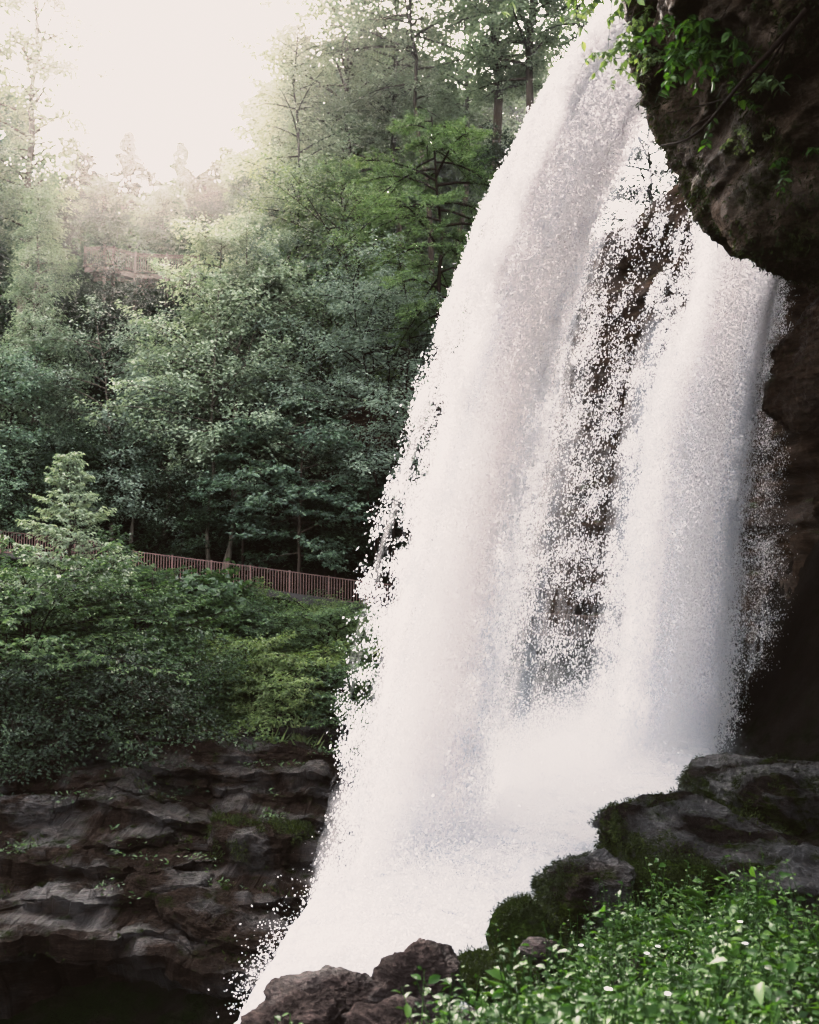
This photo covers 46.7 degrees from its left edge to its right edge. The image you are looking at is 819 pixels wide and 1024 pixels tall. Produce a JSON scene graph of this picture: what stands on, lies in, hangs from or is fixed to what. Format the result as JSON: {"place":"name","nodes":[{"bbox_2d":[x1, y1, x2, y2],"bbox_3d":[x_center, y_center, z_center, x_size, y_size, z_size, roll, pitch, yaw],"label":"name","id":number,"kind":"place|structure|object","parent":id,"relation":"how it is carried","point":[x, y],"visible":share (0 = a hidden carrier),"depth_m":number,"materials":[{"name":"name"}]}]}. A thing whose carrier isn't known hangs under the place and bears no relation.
{"place":"outdoors","nodes":[
{"label":"outdoors","id":0,"kind":"place"},
{"bbox_2d":[1,550,625,648],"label":"path","id":1,"kind":"structure","parent":0,"point":[299,597],"depth_m":42.68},
{"bbox_2d":[0,530,113,561],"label":"railing","id":2,"kind":"object","parent":1,"relation":"on","point":[37,541],"visible":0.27,"depth_m":45.86,"materials":[{"name":"orange paint"}]},
{"bbox_2d":[0,409,149,552],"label":"understorey shrub","id":3,"kind":"object","parent":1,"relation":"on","point":[87,446],"visible":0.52,"depth_m":46.41,"materials":[{"name":"green plant"}]},
{"bbox_2d":[132,550,421,607],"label":"railing","id":4,"kind":"object","parent":1,"relation":"on","point":[250,566],"visible":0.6,"depth_m":44.77,"materials":[{"name":"orange paint"}]},
{"bbox_2d":[522,612,606,645],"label":"railing","id":5,"kind":"object","parent":1,"relation":"on","point":[564,614],"visible":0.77,"depth_m":41.78,"materials":[{"name":"brown wood"}]},
{"bbox_2d":[0,0,672,237],"label":"sky","id":6,"kind":"structure","parent":0,"point":[177,71],"materials":[{"name":"white"}]},
{"bbox_2d":[0,228,818,1023],"bbox_3d":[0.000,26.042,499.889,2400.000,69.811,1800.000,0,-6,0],"label":"ground","id":7,"kind":"structure","parent":0,"point":[782,714],"depth_m":32.22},
{"bbox_2d":[0,67,75,291],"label":"hazy tree","id":8,"kind":"object","parent":7,"relation":"on","point":[5,283],"visible":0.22,"depth_m":62.45,"materials":[{"name":"green plant"}]},
{"bbox_2d":[0,552,85,652],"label":"bush","id":9,"kind":"object","parent":7,"relation":"on","point":[15,630],"visible":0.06,"depth_m":34.71,"materials":[{"name":"green plant"}]},
{"bbox_2d":[0,335,89,546],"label":"leafy tree","id":10,"kind":"object","parent":7,"relation":"on","point":[27,390],"visible":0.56,"depth_m":46.58,"materials":[{"name":"green plant"}]},
{"bbox_2d":[8,176,86,267],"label":"hazy tree","id":11,"kind":"object","parent":7,"relation":"on","point":[72,231],"visible":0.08,"depth_m":70.76,"materials":[{"name":"green plant"}]},
{"bbox_2d":[0,177,106,511],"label":"leafy tree","id":12,"kind":"object","parent":7,"relation":"on","point":[49,254],"visible":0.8,"depth_m":49.19,"materials":[{"name":"green plant"}]},
{"bbox_2d":[0,0,130,355],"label":"leafy tree","id":13,"kind":"object","parent":7,"relation":"on","point":[47,68],"visible":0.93,"depth_m":56.47,"materials":[{"name":"green plant"}]},
{"bbox_2d":[0,451,136,697],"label":"sapling","id":14,"kind":"object","parent":7,"relation":"on","point":[72,467],"visible":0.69,"depth_m":31.38,"materials":[{"name":"green plant"}]},
{"bbox_2d":[0,645,153,774],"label":"bush","id":15,"kind":"object","parent":7,"relation":"on","point":[6,694],"visible":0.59,"depth_m":25.59,"materials":[{"name":"green plant"}]},
{"bbox_2d":[57,151,118,258],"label":"hazy tree","id":16,"kind":"object","parent":7,"relation":"on","point":[85,172],"visible":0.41,"depth_m":76.55,"materials":[{"name":"green plant"}]},
{"bbox_2d":[67,175,135,265],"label":"hazy tree","id":17,"kind":"object","parent":7,"relation":"on","point":[99,217],"visible":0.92,"depth_m":68.10,"materials":[{"name":"green plant"}]},
{"bbox_2d":[0,534,227,746],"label":"bush","id":18,"kind":"object","parent":7,"relation":"on","point":[20,604],"visible":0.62,"depth_m":27.60,"materials":[{"name":"green plant"}]},
{"bbox_2d":[0,294,242,542],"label":"leafy tree","id":19,"kind":"object","parent":7,"relation":"on","point":[127,483],"visible":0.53,"depth_m":48.20,"materials":[{"name":"green plant"}]},
{"bbox_2d":[48,226,197,401],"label":"leafy tree","id":20,"kind":"object","parent":7,"relation":"on","point":[138,300],"visible":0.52,"depth_m":54.14,"materials":[{"name":"green plant"}]},
{"bbox_2d":[65,523,187,623],"bbox_3d":[-11.771,2.888,39.003,5.398,4.443,6.387,0,-6,0],"label":"bush","id":21,"kind":"object","parent":7,"relation":"on","point":[141,566],"visible":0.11,"depth_m":37.88,"materials":[{"name":"green plant"}]},
{"bbox_2d":[0,613,258,797],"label":"bush","id":22,"kind":"object","parent":7,"relation":"on","point":[128,685],"visible":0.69,"depth_m":25.62,"materials":[{"name":"green plant"}]},
{"bbox_2d":[103,128,163,241],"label":"hazy tree","id":23,"kind":"object","parent":7,"relation":"on","point":[130,162],"visible":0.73,"depth_m":80.72,"materials":[{"name":"green plant"}]},
{"bbox_2d":[34,568,246,717],"bbox_3d":[-9.414,4.810,32.149,7.178,6.093,7.970,0,-6,0],"label":"bush","id":24,"kind":"object","parent":7,"relation":"on","point":[170,603],"visible":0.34,"depth_m":31.67,"materials":[{"name":"green plant"}]},
{"bbox_2d":[83,244,204,348],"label":"wooden deck","id":25,"kind":"structure","parent":7,"relation":"on","point":[129,275],"depth_m":57.63,"materials":[{"name":"brown wood"}]},
{"bbox_2d":[130,183,191,259],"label":"hazy tree","id":26,"kind":"object","parent":7,"relation":"on","point":[162,206],"visible":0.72,"depth_m":63.84,"materials":[{"name":"green plant"}]},
{"bbox_2d":[107,389,228,538],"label":"leafy tree","id":27,"kind":"object","parent":7,"relation":"on","point":[145,466],"visible":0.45,"depth_m":48.80,"materials":[{"name":"green plant"}]},
{"bbox_2d":[160,140,195,195],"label":"hazy tree","id":28,"kind":"object","parent":7,"relation":"on","point":[180,154],"visible":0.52,"depth_m":86.86,"materials":[{"name":"green plant"}]},
{"bbox_2d":[0,712,376,1018],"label":"rock outcrop","id":29,"kind":"object","parent":7,"relation":"on","point":[73,916],"visible":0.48,"depth_m":20.37,"materials":[{"name":"stone"}]},
{"bbox_2d":[0,793,63,831],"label":"rock slab","id":30,"kind":"object","parent":29,"relation":"on","point":[24,811],"visible":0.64,"depth_m":21.79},
{"bbox_2d":[124,867,214,893],"bbox_3d":[-4.925,7.714,19.602,1.816,0.699,1.456,2,-6,-6],"label":"rock slab","id":31,"kind":"object","parent":29,"relation":"on","point":[168,880],"visible":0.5,"depth_m":19.22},
{"bbox_2d":[0,715,376,968],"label":"ledge moss","id":32,"kind":"object","parent":29,"relation":"on","point":[42,836],"visible":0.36,"depth_m":21.28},
{"bbox_2d":[0,711,377,903],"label":"ledge plants","id":33,"kind":"object","parent":29,"relation":"on","point":[116,826],"visible":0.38,"depth_m":22.52,"materials":[{"name":"green plant"}]},
{"bbox_2d":[155,885,291,954],"bbox_3d":[-3.418,7.878,17.929,3.065,0.857,2.005,11,-3,12],"label":"rock slab","id":34,"kind":"object","parent":29,"relation":"on","point":[199,914],"visible":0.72,"depth_m":17.52,"materials":[{"name":"stone"}]},
{"bbox_2d":[201,745,290,768],"bbox_3d":[-4.858,6.997,26.535,2.809,0.844,2.182,3,-6,-25],"label":"rock slab","id":35,"kind":"object","parent":29,"relation":"on","point":[220,760],"visible":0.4,"depth_m":25.69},
{"bbox_2d":[204,805,317,870],"bbox_3d":[-3.380,7.545,21.450,2.592,1.468,2.781,9,-8,-16],"label":"boulder","id":36,"kind":"object","parent":29,"relation":"on","point":[248,841],"visible":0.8,"depth_m":20.57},
{"bbox_2d":[0,564,384,758],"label":"bank undergrowth","id":37,"kind":"object","parent":7,"relation":"on","point":[363,659],"visible":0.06,"depth_m":35.07,"materials":[{"name":"green plant"}]},
{"bbox_2d":[136,460,253,571],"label":"understorey shrub","id":38,"kind":"object","parent":7,"relation":"on","point":[200,542],"visible":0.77,"depth_m":47.08,"materials":[{"name":"green plant"}]},
{"bbox_2d":[137,627,262,734],"bbox_3d":[-6.452,5.552,29.233,4.106,4.107,3.845,4,-7,-34],"label":"bush","id":39,"kind":"object","parent":7,"relation":"on","point":[216,680],"visible":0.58,"depth_m":28.77,"materials":[{"name":"green plant"}]},
{"bbox_2d":[167,163,234,271],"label":"hazy tree","id":40,"kind":"object","parent":7,"relation":"on","point":[203,183],"visible":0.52,"depth_m":65.36,"materials":[{"name":"green plant"}]},
{"bbox_2d":[127,557,284,651],"bbox_3d":[-7.928,4.087,37.706,6.520,4.723,6.561,0,-6,0],"label":"bush","id":41,"kind":"object","parent":7,"relation":"on","point":[218,586],"visible":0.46,"depth_m":36.21,"materials":[{"name":"green plant"}]},
{"bbox_2d":[67,207,361,574],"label":"leafy tree","id":42,"kind":"object","parent":7,"relation":"on","point":[222,243],"visible":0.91,"depth_m":47.33,"materials":[{"name":"green plant"}]},
{"bbox_2d":[203,142,237,207],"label":"hazy tree","id":43,"kind":"object","parent":7,"relation":"on","point":[215,169],"visible":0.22,"depth_m":82.58,"materials":[{"name":"green plant"}]},
{"bbox_2d":[89,576,374,750],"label":"bank weeds","id":44,"kind":"object","parent":7,"relation":"on","point":[252,720],"visible":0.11,"depth_m":33.90,"materials":[{"name":"green plant"}]},
{"bbox_2d":[0,240,471,576],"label":"hillside foliage","id":45,"kind":"object","parent":7,"relation":"on","point":[8,316],"visible":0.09,"depth_m":55.22,"materials":[{"name":"green plant"}]},
{"bbox_2d":[101,601,385,748],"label":"bank grass","id":46,"kind":"structure","parent":7,"relation":"on","point":[303,737],"depth_m":30.40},
{"bbox_2d":[186,630,303,722],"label":"bush","id":47,"kind":"object","parent":7,"relation":"on","point":[257,644],"visible":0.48,"depth_m":30.42,"materials":[{"name":"green plant"}]},
{"bbox_2d":[171,421,328,583],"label":"leafy tree","id":48,"kind":"object","parent":7,"relation":"on","point":[221,475],"visible":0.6,"depth_m":46.28,"materials":[{"name":"green plant"}]},
{"bbox_2d":[191,594,319,652],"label":"bush","id":49,"kind":"object","parent":7,"relation":"on","point":[266,626],"visible":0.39,"depth_m":35.25,"materials":[{"name":"green plant"}]},
{"bbox_2d":[217,150,300,303],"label":"hazy tree","id":50,"kind":"object","parent":7,"relation":"on","point":[238,193],"visible":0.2,"depth_m":61.20,"materials":[{"name":"green plant"}]},
{"bbox_2d":[220,79,305,212],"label":"hazy tree","id":51,"kind":"object","parent":7,"relation":"on","point":[239,148],"visible":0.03,"depth_m":74.86,"materials":[{"name":"green plant"}]},
{"bbox_2d":[205,15,351,307],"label":"leafy tree","id":52,"kind":"object","parent":7,"relation":"on","point":[236,137],"visible":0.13,"depth_m":63.00,"materials":[{"name":"green plant"}]},
{"bbox_2d":[210,637,363,733],"bbox_3d":[-3.822,5.995,30.263,5.200,3.786,5.925,0,-6,0],"label":"bush","id":53,"kind":"object","parent":7,"relation":"on","point":[274,684],"visible":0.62,"depth_m":29.45,"materials":[{"name":"green plant"}]},
{"bbox_2d":[240,987,350,1023],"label":"boulder","id":54,"kind":"object","parent":7,"relation":"on","point":[326,1005],"visible":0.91,"depth_m":5.93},
{"bbox_2d":[218,5,375,435],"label":"leafy tree","id":55,"kind":"object","parent":7,"relation":"on","point":[309,142],"visible":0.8,"depth_m":54.42,"materials":[{"name":"green plant"}]},
{"bbox_2d":[205,387,407,593],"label":"leafy tree","id":56,"kind":"object","parent":7,"relation":"on","point":[293,489],"visible":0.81,"depth_m":44.94,"materials":[{"name":"green plant"}]},
{"bbox_2d":[169,210,447,544],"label":"leafy tree","id":57,"kind":"object","parent":7,"relation":"on","point":[306,277],"visible":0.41,"depth_m":50.69,"materials":[{"name":"green plant"}]},
{"bbox_2d":[0,162,621,338],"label":"slope foliage","id":58,"kind":"object","parent":7,"relation":"on","point":[80,260],"visible":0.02,"depth_m":66.61,"materials":[{"name":"green plant"}]},
{"bbox_2d":[256,964,372,1007],"bbox_3d":[-0.600,3.449,6.592,1.078,0.435,0.837,-6,-5,-9],"label":"boulder","id":59,"kind":"object","parent":7,"relation":"on","point":[352,987],"visible":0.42,"depth_m":6.62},
{"bbox_2d":[235,52,408,260],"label":"hazy tree","id":60,"kind":"object","parent":7,"relation":"on","point":[295,139],"visible":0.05,"depth_m":69.28,"materials":[{"name":"green plant"}]},
{"bbox_2d":[255,588,405,692],"bbox_3d":[-3.038,4.786,35.870,5.198,3.955,5.405,4,-7,-32],"label":"bush","id":61,"kind":"object","parent":7,"relation":"on","point":[330,617],"visible":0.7,"depth_m":35.28,"materials":[{"name":"green plant"}]},
{"bbox_2d":[281,657,395,737],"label":"bush","id":62,"kind":"object","parent":7,"relation":"on","point":[333,676],"visible":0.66,"depth_m":29.41,"materials":[{"name":"green plant"}]},
{"bbox_2d":[279,473,400,582],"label":"understorey shrub","id":63,"kind":"object","parent":7,"relation":"on","point":[324,536],"visible":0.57,"depth_m":46.75,"materials":[{"name":"green plant"}]},
{"bbox_2d":[237,148,449,413],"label":"leafy tree","id":64,"kind":"object","parent":7,"relation":"on","point":[342,171],"visible":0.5,"depth_m":52.33,"materials":[{"name":"green plant"}]},
{"bbox_2d":[208,0,480,395],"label":"leafy tree","id":65,"kind":"object","parent":7,"relation":"on","point":[314,8],"visible":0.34,"depth_m":58.43,"materials":[{"name":"green plant"}]},
{"bbox_2d":[244,227,474,610],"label":"leafy tree","id":66,"kind":"object","parent":7,"relation":"on","point":[355,312],"visible":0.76,"depth_m":44.97,"materials":[{"name":"green plant"}]},
{"bbox_2d":[322,446,428,581],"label":"understorey shrub","id":67,"kind":"object","parent":7,"relation":"on","point":[380,484],"visible":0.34,"depth_m":46.60,"materials":[{"name":"green plant"}]},
{"bbox_2d":[310,39,451,271],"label":"hazy tree","id":68,"kind":"object","parent":7,"relation":"on","point":[431,165],"visible":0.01,"depth_m":71.64,"materials":[{"name":"green plant"}]},
{"bbox_2d":[312,0,491,383],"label":"leafy tree","id":69,"kind":"object","parent":7,"relation":"on","point":[382,75],"visible":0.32,"depth_m":57.97,"materials":[{"name":"green plant"}]},
{"bbox_2d":[341,994,478,1023],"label":"boulder","id":70,"kind":"object","parent":7,"relation":"on","point":[385,1011],"visible":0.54,"depth_m":5.37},
{"bbox_2d":[365,937,464,1005],"bbox_3d":[0.043,3.243,6.402,0.652,0.613,0.775,0,-6,0],"label":"boulder","id":71,"kind":"object","parent":7,"relation":"on","point":[394,971],"visible":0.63,"depth_m":6.23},
{"bbox_2d":[296,0,557,355],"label":"leafy tree","id":72,"kind":"object","parent":7,"relation":"on","point":[441,95],"visible":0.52,"depth_m":54.59,"materials":[{"name":"green plant"}]},
{"bbox_2d":[338,34,516,297],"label":"hazy tree","id":73,"kind":"object","parent":7,"relation":"on","point":[443,189],"visible":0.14,"depth_m":65.94,"materials":[{"name":"green plant"}]},
{"bbox_2d":[334,105,522,582],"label":"leafy tree","id":74,"kind":"object","parent":7,"relation":"on","point":[438,284],"visible":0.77,"depth_m":43.38,"materials":[{"name":"green plant"}]},
{"bbox_2d":[428,0,557,238],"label":"leafy tree","id":75,"kind":"object","parent":7,"relation":"on","point":[498,107],"visible":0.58,"depth_m":50.28,"materials":[{"name":"green plant"}]},
{"bbox_2d":[448,0,592,172],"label":"leafy tree","id":76,"kind":"object","parent":7,"relation":"on","point":[528,65],"visible":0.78,"depth_m":48.62,"materials":[{"name":"green plant"}]},
{"bbox_2d":[435,121,610,608],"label":"leafy tree","id":77,"kind":"object","parent":7,"relation":"on","point":[498,151],"visible":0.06,"depth_m":47.07,"materials":[{"name":"green plant"}]},
{"bbox_2d":[432,48,614,274],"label":"hazy tree","id":78,"kind":"object","parent":7,"relation":"on","point":[519,113],"visible":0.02,"depth_m":64.99,"materials":[{"name":"green plant"}]},
{"bbox_2d":[283,184,818,644],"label":"rock cliff","id":79,"kind":"structure","parent":7,"relation":"on","point":[798,503],"depth_m":41.83,"materials":[{"name":"stone"}]},
{"bbox_2d":[621,0,818,292],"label":"rock overhang","id":80,"kind":"object","parent":79,"relation":"attached to","point":[740,209],"visible":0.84,"depth_m":11.13,"materials":[{"name":"stone"}]},
{"bbox_2d":[497,0,655,68],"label":"leafy sprig","id":81,"kind":"object","parent":80,"relation":"attached to","point":[592,5],"visible":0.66,"depth_m":11.39,"materials":[{"name":"green plant"}]},
{"bbox_2d":[605,9,662,59],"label":"leafy sprig","id":82,"kind":"object","parent":80,"relation":"attached to","point":[631,47],"visible":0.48,"depth_m":11.50,"materials":[{"name":"green plant"}]},
{"bbox_2d":[581,32,687,91],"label":"leafy sprig","id":83,"kind":"object","parent":80,"relation":"attached to","point":[656,57],"visible":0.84,"depth_m":11.51,"materials":[{"name":"green plant"}]},
{"bbox_2d":[665,27,745,110],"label":"leafy sprig","id":84,"kind":"object","parent":80,"relation":"attached to","point":[719,72],"visible":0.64,"depth_m":10.12,"materials":[{"name":"green plant"}]},
{"bbox_2d":[631,12,801,101],"bbox_3d":[3.289,-4.951,10.062,1.724,1.117,1.143,-2,-6,23],"label":"leafy sprig","id":85,"kind":"object","parent":80,"relation":"attached to","point":[702,30],"visible":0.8,"depth_m":10.07,"materials":[{"name":"green plant"}]},
{"bbox_2d":[667,31,791,112],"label":"vine","id":86,"kind":"object","parent":80,"relation":"hanging from","point":[768,64],"visible":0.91,"depth_m":9.86,"materials":[{"name":"brown plant"}]},
{"bbox_2d":[661,6,808,146],"bbox_3d":[3.427,-4.595,10.457,0.183,0.374,3.041,1,-6,-11],"label":"vine","id":87,"kind":"object","parent":80,"relation":"hanging from","point":[784,35],"visible":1,"depth_m":9.62,"materials":[{"name":"brown plant"}]},
{"bbox_2d":[680,114,712,139],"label":"vine","id":88,"kind":"object","parent":87,"relation":"attached to","point":[696,124],"visible":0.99,"depth_m":10.99,"materials":[{"name":"brown plant"}]},
{"bbox_2d":[697,81,774,152],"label":"leafy sprig","id":89,"kind":"object","parent":80,"relation":"attached to","point":[753,106],"visible":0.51,"depth_m":10.51,"materials":[{"name":"green plant"}]},
{"bbox_2d":[719,124,771,164],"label":"leafy sprig","id":90,"kind":"object","parent":80,"relation":"attached to","point":[742,130],"visible":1,"depth_m":10.78,"materials":[{"name":"green plant"}]},
{"bbox_2d":[743,73,789,97],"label":"leafy sprig","id":91,"kind":"object","parent":80,"relation":"attached to","point":[769,83],"visible":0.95,"depth_m":9.93,"materials":[{"name":"green plant"}]},
{"bbox_2d":[769,147,818,195],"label":"leafy sprig","id":92,"kind":"object","parent":80,"relation":"attached to","point":[777,163],"visible":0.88,"depth_m":10.46,"materials":[{"name":"green plant"}]},
{"bbox_2d":[761,296,818,433],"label":"rock block","id":93,"kind":"object","parent":79,"relation":"attached to","point":[790,402],"visible":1,"depth_m":29.59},
{"bbox_2d":[530,0,609,59],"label":"leafy tree","id":94,"kind":"object","parent":7,"relation":"on","point":[566,21],"visible":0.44,"depth_m":46.87,"materials":[{"name":"green plant"}]},
{"bbox_2d":[527,848,638,952],"bbox_3d":[2.367,5.296,12.791,1.452,1.539,1.986,11,-9,-16],"label":"boulder","id":95,"kind":"object","parent":7,"relation":"on","point":[563,886],"visible":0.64,"depth_m":12.31,"materials":[{"name":"stone"}]},
{"bbox_2d":[392,844,818,1023],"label":"ground cover plants","id":96,"kind":"object","parent":7,"relation":"on","point":[715,982],"visible":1,"depth_m":5.95,"materials":[{"name":"green plant"}]},
{"bbox_2d":[455,940,542,1013],"bbox_3d":[0.572,3.565,7.237,0.893,0.385,0.902,4,-7,-32],"label":"boulder","id":97,"kind":"object","parent":96,"relation":"on","point":[479,962],"visible":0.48,"depth_m":7.14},
{"bbox_2d":[485,890,568,988],"bbox_3d":[1.109,4.033,8.944,0.811,0.873,0.885,-1,-6,7],"label":"boulder","id":98,"kind":"object","parent":96,"relation":"on","point":[523,917],"visible":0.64,"depth_m":8.80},
{"bbox_2d":[517,937,562,966],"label":"boulder","id":99,"kind":"object","parent":96,"relation":"on","point":[538,945],"visible":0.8,"depth_m":8.17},
{"bbox_2d":[615,850,728,920],"bbox_3d":[3.424,5.222,13.120,2.001,0.896,1.710,1,-6,-6],"label":"boulder","id":100,"kind":"object","parent":7,"relation":"on","point":[675,869],"visible":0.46,"depth_m":12.84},
{"bbox_2d":[587,787,794,861],"bbox_3d":[4.897,5.746,16.478,3.422,1.541,4.645,3,-6,-7],"label":"boulder","id":101,"kind":"object","parent":7,"relation":"on","point":[673,823],"visible":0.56,"depth_m":15.76,"materials":[{"name":"stone"}]},
{"bbox_2d":[675,751,818,836],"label":"boulder","id":102,"kind":"object","parent":7,"relation":"on","point":[782,792],"visible":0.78,"depth_m":18.67,"materials":[{"name":"stone"}]},
{"bbox_2d":[692,827,818,908],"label":"boulder","id":103,"kind":"object","parent":7,"relation":"on","point":[801,855],"visible":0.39,"depth_m":13.75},
{"bbox_2d":[234,720,716,1023],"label":"water","id":104,"kind":"structure","parent":0,"point":[390,911],"depth_m":18.45,"materials":[{"name":"white liquid"}]},
{"bbox_2d":[208,0,797,1016],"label":"waterfall","id":105,"kind":"structure","parent":0,"point":[680,576],"depth_m":20.80,"materials":[{"name":"white liquid"}]},
{"bbox_2d":[589,118,677,240],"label":"waterfall","id":106,"kind":"structure","parent":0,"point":[650,193],"depth_m":46.96,"materials":[{"name":"white liquid"}]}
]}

